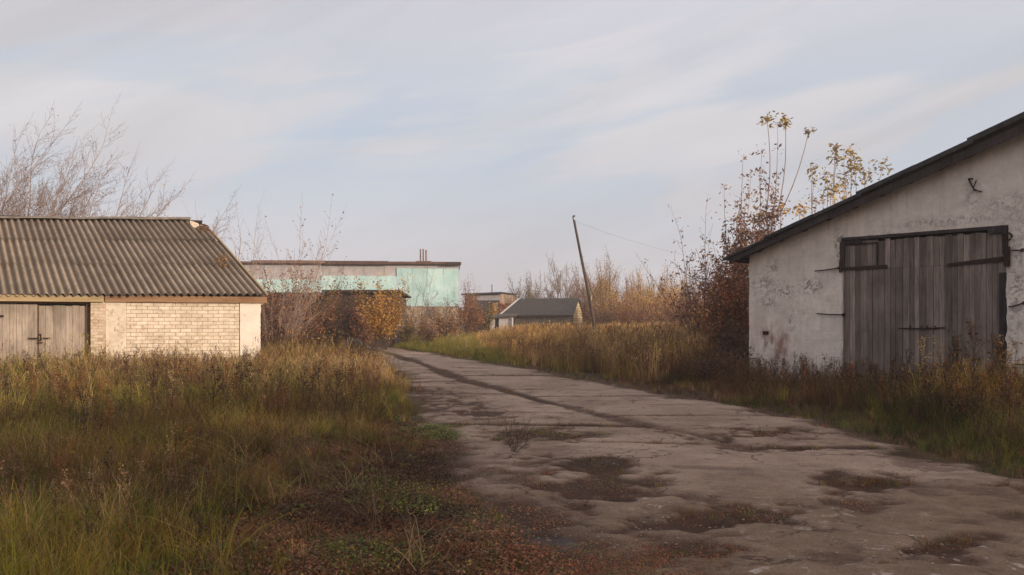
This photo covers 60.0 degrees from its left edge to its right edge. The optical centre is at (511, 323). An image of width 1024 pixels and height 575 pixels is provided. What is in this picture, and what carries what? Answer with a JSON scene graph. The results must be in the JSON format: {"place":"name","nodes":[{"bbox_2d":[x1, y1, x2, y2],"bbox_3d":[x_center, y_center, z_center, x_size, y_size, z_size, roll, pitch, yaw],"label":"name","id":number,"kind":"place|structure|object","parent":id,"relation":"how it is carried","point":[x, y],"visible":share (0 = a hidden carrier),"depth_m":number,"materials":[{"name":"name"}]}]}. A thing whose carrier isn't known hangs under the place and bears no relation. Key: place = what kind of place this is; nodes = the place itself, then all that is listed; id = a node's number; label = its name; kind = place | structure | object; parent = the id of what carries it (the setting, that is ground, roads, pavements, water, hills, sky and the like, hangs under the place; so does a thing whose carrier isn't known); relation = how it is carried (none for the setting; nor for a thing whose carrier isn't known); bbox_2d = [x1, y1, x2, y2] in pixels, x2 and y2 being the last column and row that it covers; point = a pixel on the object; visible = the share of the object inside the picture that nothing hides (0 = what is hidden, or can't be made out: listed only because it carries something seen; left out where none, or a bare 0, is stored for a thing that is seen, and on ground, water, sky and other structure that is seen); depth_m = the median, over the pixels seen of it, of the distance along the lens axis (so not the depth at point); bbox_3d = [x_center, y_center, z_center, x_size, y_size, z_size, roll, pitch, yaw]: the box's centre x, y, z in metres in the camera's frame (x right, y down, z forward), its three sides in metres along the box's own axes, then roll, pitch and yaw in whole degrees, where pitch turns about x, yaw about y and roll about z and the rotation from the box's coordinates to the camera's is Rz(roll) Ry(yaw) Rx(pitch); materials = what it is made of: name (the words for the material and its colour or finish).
{"place":"outdoors","nodes":[
{"label":"outdoors","id":0,"kind":"place"},
{"bbox_2d":[0,0,1023,309],"label":"sky","id":1,"kind":"structure","parent":0,"point":[475,133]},
{"bbox_2d":[1,325,1023,574],"bbox_3d":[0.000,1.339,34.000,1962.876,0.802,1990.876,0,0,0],"label":"ground","id":2,"kind":"structure","parent":0,"point":[693,395],"depth_m":10.73,"materials":[{"name":"soil"}]},
{"bbox_2d":[0,104,80,215],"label":"bare tree","id":3,"kind":"object","parent":2,"relation":"on","point":[21,171],"visible":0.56,"depth_m":35.19,"materials":[{"name":"brown plant"}]},
{"bbox_2d":[0,96,153,216],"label":"bare tree","id":4,"kind":"object","parent":2,"relation":"on","point":[63,204],"visible":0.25,"depth_m":33.64,"materials":[{"name":"brown plant"}]},
{"bbox_2d":[0,128,193,216],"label":"bare tree","id":5,"kind":"object","parent":2,"relation":"on","point":[120,206],"visible":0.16,"depth_m":37.22,"materials":[{"name":"brown plant"}]},
{"bbox_2d":[0,215,267,368],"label":"garage","id":6,"kind":"structure","parent":2,"relation":"on","point":[136,281],"depth_m":23.77,"materials":[{"name":"beige brick"}]},
{"bbox_2d":[0,303,36,368],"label":"door","id":7,"kind":"structure","parent":6,"relation":"in","point":[18,322],"depth_m":22.22,"materials":[{"name":"wood"}]},
{"bbox_2d":[28,305,85,364],"bbox_3d":[-11.541,0.519,22.503,1.311,1.954,0.080,0,0,-20],"label":"door","id":8,"kind":"structure","parent":6,"relation":"in","point":[63,320],"depth_m":22.54,"materials":[{"name":"wood"}]},
{"bbox_2d":[213,251,228,267],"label":"leaf tuft","id":9,"kind":"object","parent":6,"relation":"on","point":[223,257],"visible":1,"depth_m":25.55,"materials":[{"name":"brown plant"}]},
{"bbox_2d":[52,169,241,240],"bbox_3d":[-14.947,-2.510,35.869,8.132,8.127,5.813,0,0,0],"label":"bare tree","id":10,"kind":"object","parent":2,"relation":"on","point":[215,227],"visible":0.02,"depth_m":36.92,"materials":[{"name":"brown plant"}]},
{"bbox_2d":[0,339,387,564],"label":"dead weeds","id":11,"kind":"object","parent":2,"relation":"on","point":[243,373],"visible":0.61,"depth_m":13.55,"materials":[{"name":"brown plant"}]},
{"bbox_2d":[187,191,249,267],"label":"sapling","id":12,"kind":"object","parent":2,"relation":"on","point":[229,234],"visible":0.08,"depth_m":36.39,"materials":[{"name":"brown plant"}]},
{"bbox_2d":[229,206,286,341],"bbox_3d":[-9.755,-1.841,33.982,2.683,6.743,2.364,0,0,17],"label":"sapling","id":13,"kind":"object","parent":2,"relation":"on","point":[250,271],"visible":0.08,"depth_m":34.17,"materials":[{"name":"brown plant"}]},
{"bbox_2d":[0,325,534,574],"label":"meadow grass","id":14,"kind":"structure","parent":2,"relation":"on","point":[43,551],"depth_m":9.17,"materials":[{"name":"green plant"}]},
{"bbox_2d":[243,256,323,351],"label":"sapling","id":15,"kind":"object","parent":2,"relation":"on","point":[274,318],"visible":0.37,"depth_m":33.17,"materials":[{"name":"brown plant"}]},
{"bbox_2d":[243,219,332,349],"bbox_3d":[-7.721,-1.028,30.548,3.112,5.160,1.912,0,0,11],"label":"sapling","id":16,"kind":"object","parent":2,"relation":"on","point":[295,324],"visible":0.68,"depth_m":30.41,"materials":[{"name":"brown plant"}]},
{"bbox_2d":[260,292,327,343],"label":"shed","id":17,"kind":"structure","parent":2,"relation":"on","point":[307,332],"depth_m":52.00,"materials":[{"name":"stone"}]},
{"bbox_2d":[260,241,337,346],"bbox_3d":[-6.995,-0.584,28.937,2.499,4.311,1.885,0,0,0],"label":"sapling","id":18,"kind":"object","parent":2,"relation":"on","point":[282,311],"visible":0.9,"depth_m":29.11,"materials":[{"name":"brown plant"}]},
{"bbox_2d":[265,194,346,339],"bbox_3d":[-7.260,-1.529,31.180,2.474,6.154,2.542,0,0,0],"label":"sapling","id":19,"kind":"object","parent":2,"relation":"on","point":[296,276],"visible":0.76,"depth_m":31.20,"materials":[{"name":"brown plant"}]},
{"bbox_2d":[267,252,346,347],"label":"sapling","id":20,"kind":"object","parent":2,"relation":"on","point":[317,329],"visible":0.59,"depth_m":33.02,"materials":[{"name":"brown plant"}]},
{"bbox_2d":[304,278,368,346],"bbox_3d":[-9.447,-0.479,46.620,3.748,3.721,2.433,0,0,29],"label":"bush","id":21,"kind":"object","parent":2,"relation":"on","point":[335,337],"visible":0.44,"depth_m":46.35,"materials":[{"name":"orange plant"}]},
{"bbox_2d":[317,275,368,347],"bbox_3d":[-8.613,-0.561,45.580,2.692,3.907,3.553,0,0,45],"label":"bush","id":22,"kind":"object","parent":2,"relation":"on","point":[343,326],"visible":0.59,"depth_m":45.55,"materials":[{"name":"brown plant"}]},
{"bbox_2d":[236,249,460,337],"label":"industrial hall","id":23,"kind":"structure","parent":2,"relation":"on","point":[446,281],"depth_m":65.58,"materials":[{"name":"teal paint"}]},
{"bbox_2d":[344,338,362,349],"bbox_3d":[-7.696,1.095,43.000,0.920,0.736,0.637,0,0,0],"label":"tyre","id":24,"kind":"object","parent":2,"relation":"on","point":[358,341],"visible":0.29,"depth_m":43.03,"materials":[{"name":"rubber"}]},
{"bbox_2d":[337,299,378,349],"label":"bush","id":25,"kind":"object","parent":2,"relation":"on","point":[364,337],"visible":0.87,"depth_m":44.98,"materials":[{"name":"brown plant"}]},
{"bbox_2d":[322,290,410,346],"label":"shed","id":26,"kind":"structure","parent":2,"relation":"on","point":[393,341],"depth_m":49.01,"materials":[{"name":"stone"}]},
{"bbox_2d":[352,270,410,349],"bbox_3d":[-6.660,-0.660,46.037,2.326,4.094,4.024,0,0,26],"label":"bush","id":27,"kind":"object","parent":2,"relation":"on","point":[383,317],"visible":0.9,"depth_m":45.41,"materials":[{"name":"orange plant"}]},
{"bbox_2d":[399,310,421,342],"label":"bush","id":28,"kind":"object","parent":2,"relation":"on","point":[405,337],"visible":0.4,"depth_m":50.38,"materials":[{"name":"brown plant"}]},
{"bbox_2d":[406,267,424,325],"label":"sapling","id":29,"kind":"object","parent":2,"relation":"on","point":[416,302],"visible":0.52,"depth_m":57.00,"materials":[{"name":"brown plant"}]},
{"bbox_2d":[395,253,437,339],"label":"sapling","id":30,"kind":"object","parent":2,"relation":"on","point":[427,306],"visible":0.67,"depth_m":56.04,"materials":[{"name":"brown plant"}]},
{"bbox_2d":[406,308,440,338],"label":"bush","id":31,"kind":"object","parent":2,"relation":"on","point":[425,325],"visible":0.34,"depth_m":53.95,"materials":[{"name":"brown plant"}]},
{"bbox_2d":[415,325,439,342],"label":"bush","id":32,"kind":"object","parent":2,"relation":"on","point":[430,334],"visible":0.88,"depth_m":49.93,"materials":[{"name":"brown plant"}]},
{"bbox_2d":[423,287,449,321],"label":"sapling","id":33,"kind":"object","parent":2,"relation":"on","point":[441,308],"visible":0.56,"depth_m":58.23,"materials":[{"name":"brown plant"}]},
{"bbox_2d":[418,307,468,339],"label":"bush","id":34,"kind":"object","parent":2,"relation":"on","point":[451,328],"visible":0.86,"depth_m":55.78,"materials":[{"name":"brown plant"}]},
{"bbox_2d":[443,279,487,336],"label":"bush","id":35,"kind":"object","parent":2,"relation":"on","point":[472,314],"visible":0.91,"depth_m":63.79,"materials":[{"name":"brown plant"}]},
{"bbox_2d":[460,265,481,331],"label":"sapling","id":36,"kind":"object","parent":2,"relation":"on","point":[471,296],"visible":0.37,"depth_m":69.94,"materials":[{"name":"brown plant"}]},
{"bbox_2d":[471,292,498,332],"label":"bush","id":37,"kind":"object","parent":2,"relation":"on","point":[486,323],"visible":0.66,"depth_m":65.86,"materials":[{"name":"brown plant"}]},
{"bbox_2d":[461,292,515,331],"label":"building","id":38,"kind":"structure","parent":2,"relation":"on","point":[496,297],"depth_m":91.47,"materials":[{"name":"beige brick"}]},
{"bbox_2d":[484,313,517,330],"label":"hut","id":39,"kind":"object","parent":2,"relation":"on","point":[507,321],"visible":0.32,"depth_m":73.90,"materials":[{"name":"stone"}]},
{"bbox_2d":[495,318,498,329],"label":"doorway","id":40,"kind":"structure","parent":39,"relation":"in","point":[496,319],"depth_m":74.04,"materials":[{"name":"grey"}]},
{"bbox_2d":[507,270,543,305],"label":"tree","id":41,"kind":"object","parent":2,"relation":"on","point":[519,295],"visible":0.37,"depth_m":92.34,"materials":[{"name":"brown plant"}]},
{"bbox_2d":[524,274,556,297],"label":"tree","id":42,"kind":"object","parent":2,"relation":"on","point":[531,290],"visible":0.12,"depth_m":99.63,"materials":[{"name":"brown plant"}]},
{"bbox_2d":[500,298,584,327],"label":"house","id":43,"kind":"structure","parent":2,"relation":"on","point":[544,310],"depth_m":77.60,"materials":[{"name":"stone"}]},
{"bbox_2d":[91,350,1023,574],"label":"creeping weeds","id":44,"kind":"object","parent":2,"relation":"on","point":[329,565],"visible":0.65,"depth_m":6.91,"materials":[{"name":"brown plant"}]},
{"bbox_2d":[532,267,584,297],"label":"tree","id":45,"kind":"object","parent":2,"relation":"on","point":[555,287],"visible":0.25,"depth_m":99.97,"materials":[{"name":"brown plant"}]},
{"bbox_2d":[541,254,582,299],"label":"tree","id":46,"kind":"object","parent":2,"relation":"on","point":[554,285],"visible":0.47,"depth_m":95.72,"materials":[{"name":"brown plant"}]},
{"bbox_2d":[388,319,747,380],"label":"dry field grass","id":47,"kind":"structure","parent":2,"relation":"on","point":[639,338],"depth_m":33.09,"materials":[{"name":"brown plant"}]},
{"bbox_2d":[560,268,600,303],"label":"tree","id":48,"kind":"object","parent":2,"relation":"on","point":[575,287],"visible":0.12,"depth_m":106.85,"materials":[{"name":"brown plant"}]},
{"bbox_2d":[459,300,702,329],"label":"thicket","id":49,"kind":"object","parent":2,"relation":"on","point":[501,306],"depth_m":85.42,"materials":[{"name":"brown plant"}]},
{"bbox_2d":[572,215,595,329],"bbox_3d":[3.782,-1.867,44.980,1.448,7.238,0.220,0,0,0],"label":"utility pole","id":50,"kind":"object","parent":2,"relation":"on","point":[589,296],"visible":0.88,"depth_m":44.94,"materials":[{"name":"wood"}]},
{"bbox_2d":[563,262,607,324],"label":"tree","id":51,"kind":"object","parent":2,"relation":"on","point":[581,290],"visible":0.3,"depth_m":90.40,"materials":[{"name":"brown plant"}]},
{"bbox_2d":[570,260,623,322],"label":"tree","id":52,"kind":"object","parent":2,"relation":"on","point":[594,285],"visible":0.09,"depth_m":96.42,"materials":[{"name":"brown plant"}]},
{"bbox_2d":[585,259,612,303],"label":"tree","id":53,"kind":"object","parent":2,"relation":"on","point":[600,280],"visible":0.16,"depth_m":99.50,"materials":[{"name":"brown plant"}]},
{"bbox_2d":[577,301,622,325],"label":"scrub bush","id":54,"kind":"object","parent":2,"relation":"on","point":[587,316],"visible":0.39,"depth_m":76.04,"materials":[{"name":"brown plant"}]},
{"bbox_2d":[577,245,622,321],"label":"tree","id":55,"kind":"object","parent":2,"relation":"on","point":[600,288],"visible":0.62,"depth_m":85.27,"materials":[{"name":"brown plant"}]},
{"bbox_2d":[580,271,622,303],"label":"tree","id":56,"kind":"object","parent":2,"relation":"on","point":[604,282],"visible":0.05,"depth_m":107.20,"materials":[{"name":"brown plant"}]},
{"bbox_2d":[585,293,621,328],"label":"scrub bush","id":57,"kind":"object","parent":2,"relation":"on","point":[606,318],"visible":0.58,"depth_m":72.74,"materials":[{"name":"brown plant"}]},
{"bbox_2d":[595,285,639,324],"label":"scrub bush","id":58,"kind":"object","parent":2,"relation":"on","point":[630,299],"visible":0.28,"depth_m":74.70,"materials":[{"name":"brown plant"}]},
{"bbox_2d":[603,272,648,303],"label":"tree","id":59,"kind":"object","parent":2,"relation":"on","point":[629,290],"visible":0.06,"depth_m":101.76,"materials":[{"name":"brown plant"}]},
{"bbox_2d":[613,273,640,309],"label":"tree","id":60,"kind":"object","parent":2,"relation":"on","point":[627,294],"visible":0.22,"depth_m":87.66,"materials":[{"name":"brown plant"}]},
{"bbox_2d":[602,287,659,325],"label":"scrub bush","id":61,"kind":"object","parent":2,"relation":"on","point":[627,304],"visible":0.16,"depth_m":75.60,"materials":[{"name":"brown plant"}]},
{"bbox_2d":[611,293,659,326],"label":"scrub bush","id":62,"kind":"object","parent":2,"relation":"on","point":[640,318],"visible":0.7,"depth_m":68.10,"materials":[{"name":"brown plant"}]},
{"bbox_2d":[620,270,650,323],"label":"tree","id":63,"kind":"object","parent":2,"relation":"on","point":[633,290],"visible":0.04,"depth_m":91.68,"materials":[{"name":"brown plant"}]},
{"bbox_2d":[631,264,655,307],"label":"tree","id":64,"kind":"object","parent":2,"relation":"on","point":[639,286],"visible":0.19,"depth_m":89.60,"materials":[{"name":"brown plant"}]},
{"bbox_2d":[629,288,667,323],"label":"scrub bush","id":65,"kind":"object","parent":2,"relation":"on","point":[641,309],"visible":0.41,"depth_m":70.84,"materials":[{"name":"brown plant"}]},
{"bbox_2d":[634,284,669,323],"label":"scrub bush","id":66,"kind":"object","parent":2,"relation":"on","point":[660,298],"visible":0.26,"depth_m":72.36,"materials":[{"name":"brown plant"}]},
{"bbox_2d":[650,268,672,298],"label":"tree","id":67,"kind":"object","parent":2,"relation":"on","point":[660,284],"visible":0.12,"depth_m":107.13,"materials":[{"name":"brown plant"}]},
{"bbox_2d":[637,266,691,321],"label":"tree","id":68,"kind":"object","parent":2,"relation":"on","point":[666,288],"visible":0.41,"depth_m":80.07,"materials":[{"name":"brown plant"}]},
{"bbox_2d":[644,289,686,322],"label":"scrub bush","id":69,"kind":"object","parent":2,"relation":"on","point":[666,305],"visible":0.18,"depth_m":75.91,"materials":[{"name":"brown plant"}]},
{"bbox_2d":[651,294,690,324],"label":"scrub bush","id":70,"kind":"object","parent":2,"relation":"on","point":[665,313],"visible":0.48,"depth_m":68.71,"materials":[{"name":"brown plant"}]},
{"bbox_2d":[660,271,685,313],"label":"tree","id":71,"kind":"object","parent":2,"relation":"on","point":[676,293],"visible":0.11,"depth_m":87.57,"materials":[{"name":"brown plant"}]},
{"bbox_2d":[660,291,691,324],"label":"scrub bush","id":72,"kind":"object","parent":2,"relation":"on","point":[673,309],"visible":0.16,"depth_m":69.56,"materials":[{"name":"brown plant"}]},
{"bbox_2d":[663,267,691,297],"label":"tree","id":73,"kind":"object","parent":2,"relation":"on","point":[682,285],"visible":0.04,"depth_m":101.38,"materials":[{"name":"brown plant"}]},
{"bbox_2d":[638,199,729,345],"bbox_3d":[5.787,-1.175,27.624,3.559,5.539,2.457,0,0,0],"label":"sapling","id":74,"kind":"object","parent":2,"relation":"on","point":[683,309],"visible":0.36,"depth_m":27.47,"materials":[{"name":"brown plant"}]},
{"bbox_2d":[670,273,698,306],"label":"tree","id":75,"kind":"object","parent":2,"relation":"on","point":[686,288],"visible":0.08,"depth_m":92.45,"materials":[{"name":"brown plant"}]},
{"bbox_2d":[666,224,724,336],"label":"sapling","id":76,"kind":"object","parent":2,"relation":"on","point":[688,296],"visible":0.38,"depth_m":29.97,"materials":[{"name":"brown plant"}]},
{"bbox_2d":[685,270,705,300],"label":"tree","id":77,"kind":"object","parent":2,"relation":"on","point":[694,289],"visible":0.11,"depth_m":107.81,"materials":[{"name":"brown plant"}]},
{"bbox_2d":[685,278,717,312],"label":"tree","id":78,"kind":"object","parent":2,"relation":"on","point":[697,297],"visible":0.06,"depth_m":85.61,"materials":[{"name":"brown plant"}]},
{"bbox_2d":[665,237,748,349],"bbox_3d":[6.222,-0.489,25.557,3.145,4.130,2.722,0,0,24],"label":"bush","id":79,"kind":"object","parent":2,"relation":"on","point":[733,311],"visible":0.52,"depth_m":25.21,"materials":[{"name":"brown plant"}]},
{"bbox_2d":[679,243,748,349],"bbox_3d":[6.304,-0.395,26.640,2.352,3.986,2.931,0,0,28],"label":"bush","id":80,"kind":"object","parent":2,"relation":"on","point":[712,310],"visible":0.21,"depth_m":26.44,"materials":[{"name":"brown plant"}]},
{"bbox_2d":[678,338,756,385],"bbox_3d":[5.004,1.091,21.523,1.868,1.492,1.657,0,0,0],"label":"bush","id":81,"kind":"object","parent":2,"relation":"on","point":[716,361],"visible":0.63,"depth_m":21.37,"materials":[{"name":"brown plant"}]},
{"bbox_2d":[695,241,748,328],"bbox_3d":[7.602,-0.420,26.520,3.490,4.069,3.376,0,0,-29],"label":"bush","id":82,"kind":"object","parent":2,"relation":"on","point":[718,276],"visible":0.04,"depth_m":26.58,"materials":[{"name":"brown plant"}]},
{"bbox_2d":[698,307,748,370],"bbox_3d":[6.079,0.609,23.638,1.770,2.065,1.848,0,0,-33],"label":"bush","id":83,"kind":"object","parent":2,"relation":"on","point":[730,341],"visible":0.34,"depth_m":23.58,"materials":[{"name":"brown plant"}]},
{"bbox_2d":[706,151,759,320],"bbox_3d":[6.806,-1.863,27.111,1.583,6.926,1.318,0,0,34],"label":"tree","id":84,"kind":"object","parent":2,"relation":"on","point":[741,232],"visible":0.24,"depth_m":26.96,"materials":[{"name":"brown plant"}]},
{"bbox_2d":[493,319,1023,438],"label":"tall weeds","id":85,"kind":"object","parent":2,"relation":"on","point":[926,385],"visible":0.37,"depth_m":16.33,"materials":[{"name":"brown plant"}]},
{"bbox_2d":[743,111,816,272],"bbox_3d":[8.406,-2.629,28.490,2.454,8.396,1.625,0,0,-25],"label":"tree","id":86,"kind":"object","parent":2,"relation":"on","point":[758,221],"visible":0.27,"depth_m":28.31,"materials":[{"name":"brown plant"}]},
{"bbox_2d":[789,162,845,218],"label":"tree","id":87,"kind":"object","parent":2,"relation":"on","point":[827,188],"visible":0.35,"depth_m":33.99,"materials":[{"name":"brown plant"}]},
{"bbox_2d":[823,143,893,203],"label":"tree","id":88,"kind":"object","parent":2,"relation":"on","point":[854,168],"visible":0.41,"depth_m":34.59,"materials":[{"name":"brown plant"}]},
{"bbox_2d":[723,112,1023,388],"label":"garage","id":89,"kind":"structure","parent":2,"relation":"on","point":[897,264],"depth_m":18.88,"materials":[{"name":"paint"}]},
{"bbox_2d":[305,344,1023,574],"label":"road","id":90,"kind":"structure","parent":0,"point":[945,499],"depth_m":8.81,"materials":[{"name":"concrete"}]},
{"bbox_2d":[502,413,535,451],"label":"shrub","id":91,"kind":"object","parent":90,"relation":"on","point":[513,442],"visible":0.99,"depth_m":10.80,"materials":[{"name":"green plant"}]},
{"bbox_2d":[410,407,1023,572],"bbox_3d":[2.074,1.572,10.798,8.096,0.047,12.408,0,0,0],"label":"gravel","id":92,"kind":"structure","parent":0,"point":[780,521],"depth_m":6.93,"materials":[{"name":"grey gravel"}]},
{"bbox_2d":[498,341,1023,477],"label":"verge grass","id":93,"kind":"structure","parent":0,"point":[993,438],"depth_m":15.06,"materials":[{"name":"green plant"}]}
]}

